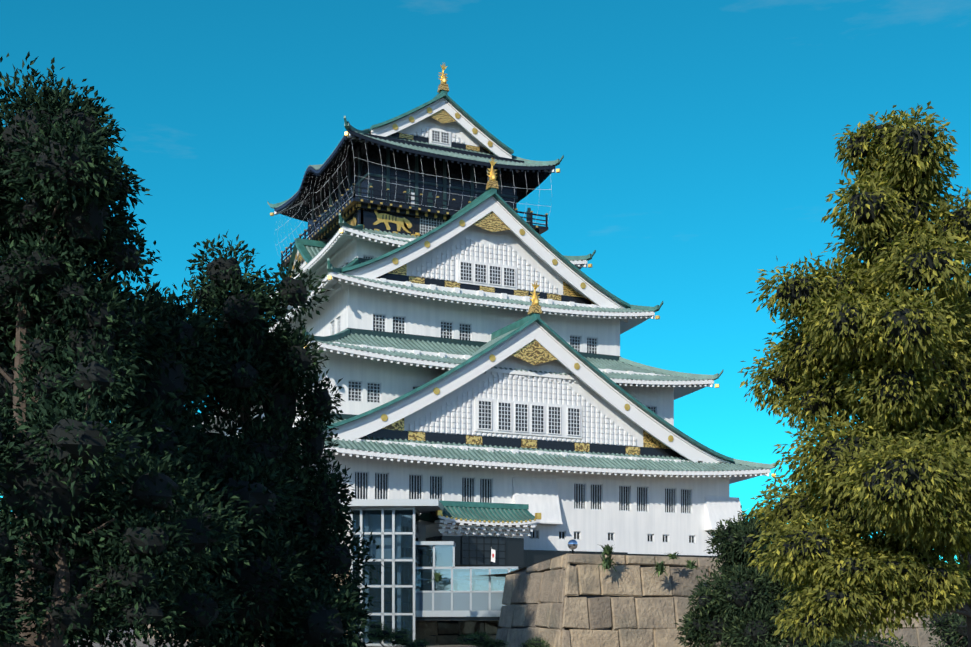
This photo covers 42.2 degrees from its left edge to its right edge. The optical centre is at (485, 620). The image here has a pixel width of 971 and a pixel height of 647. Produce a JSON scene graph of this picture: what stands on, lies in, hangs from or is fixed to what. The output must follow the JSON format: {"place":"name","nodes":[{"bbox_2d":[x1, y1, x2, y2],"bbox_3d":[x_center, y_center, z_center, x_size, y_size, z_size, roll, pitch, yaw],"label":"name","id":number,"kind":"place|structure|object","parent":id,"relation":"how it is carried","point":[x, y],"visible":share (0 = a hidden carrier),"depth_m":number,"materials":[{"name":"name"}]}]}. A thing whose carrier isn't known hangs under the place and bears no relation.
{"place":"outdoors","nodes":[
{"label":"outdoors","id":0,"kind":"place"},
{"bbox_2d":[0,0,970,563],"label":"sky","id":1,"kind":"structure","parent":0,"point":[696,141],"materials":[{"name":"blue"}]},
{"bbox_2d":[63,628,959,646],"bbox_3d":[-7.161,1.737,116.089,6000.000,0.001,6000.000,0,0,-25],"label":"ground","id":2,"kind":"structure","parent":0,"point":[139,643],"depth_m":89.95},
{"bbox_2d":[0,52,161,645],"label":"tree","id":3,"kind":"object","parent":2,"relation":"on","point":[62,230],"visible":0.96,"depth_m":41.02,"materials":[{"name":"green plant"}]},
{"bbox_2d":[0,342,254,646],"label":"tree","id":4,"kind":"object","parent":2,"relation":"on","point":[52,489],"visible":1,"depth_m":35.95,"materials":[{"name":"green plant"}]},
{"bbox_2d":[0,267,372,646],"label":"tree","id":5,"kind":"object","parent":2,"relation":"on","point":[259,576],"visible":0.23,"depth_m":50.09,"materials":[{"name":"green plant"}]},
{"bbox_2d":[132,231,382,646],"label":"tree","id":6,"kind":"object","parent":2,"relation":"on","point":[263,366],"visible":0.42,"depth_m":55.49,"materials":[{"name":"green plant"}]},
{"bbox_2d":[359,620,414,646],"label":"bush","id":7,"kind":"object","parent":2,"relation":"on","point":[377,634],"visible":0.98,"depth_m":71.68,"materials":[{"name":"green plant"}]},
{"bbox_2d":[397,638,429,646],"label":"bush","id":8,"kind":"object","parent":2,"relation":"on","point":[419,643],"visible":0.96,"depth_m":71.68,"materials":[{"name":"green plant"}]},
{"bbox_2d":[455,631,509,646],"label":"bush","id":9,"kind":"object","parent":2,"relation":"on","point":[475,639],"visible":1,"depth_m":71.62,"materials":[{"name":"green plant"}]},
{"bbox_2d":[341,499,627,645],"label":"elevator","id":10,"kind":"object","parent":2,"relation":"on","point":[466,549],"visible":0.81,"depth_m":84.80,"materials":[{"name":"silver metal"}]},
{"bbox_2d":[519,636,549,646],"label":"bush","id":11,"kind":"object","parent":2,"relation":"on","point":[538,643],"visible":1,"depth_m":71.04,"materials":[{"name":"green plant"}]},
{"bbox_2d":[134,553,965,646],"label":"stonework","id":12,"kind":"object","parent":2,"relation":"on","point":[572,600],"visible":0.19,"depth_m":73.51,"materials":[{"name":"stone"}]},
{"bbox_2d":[193,64,779,556],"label":"castle","id":13,"kind":"structure","parent":12,"relation":"on","point":[495,244],"depth_m":98.11,"materials":[{"name":"paint"}]},
{"bbox_2d":[194,135,766,476],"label":"castle rafters","id":14,"kind":"object","parent":13,"relation":"attached to","point":[346,147],"visible":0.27,"depth_m":100.70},
{"bbox_2d":[269,99,766,471],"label":"castle tiles","id":15,"kind":"object","parent":13,"relation":"attached to","point":[612,375],"visible":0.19,"depth_m":96.45,"materials":[{"name":"tile"}]},
{"bbox_2d":[428,544,697,582],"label":"weeds","id":16,"kind":"object","parent":12,"relation":"on","point":[607,560],"visible":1,"depth_m":72.59,"materials":[{"name":"green plant"}]},
{"bbox_2d":[674,505,870,646],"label":"bush","id":17,"kind":"object","parent":2,"relation":"on","point":[741,607],"visible":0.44,"depth_m":60.28,"materials":[{"name":"green plant"}]},
{"bbox_2d":[738,101,970,646],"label":"tree","id":18,"kind":"object","parent":2,"relation":"on","point":[895,466],"visible":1,"depth_m":20.77,"materials":[{"name":"green plant"}]},
{"bbox_2d":[823,611,967,646],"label":"bush","id":19,"kind":"object","parent":2,"relation":"on","point":[951,628],"visible":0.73,"depth_m":44.35,"materials":[{"name":"green plant"}]}
]}

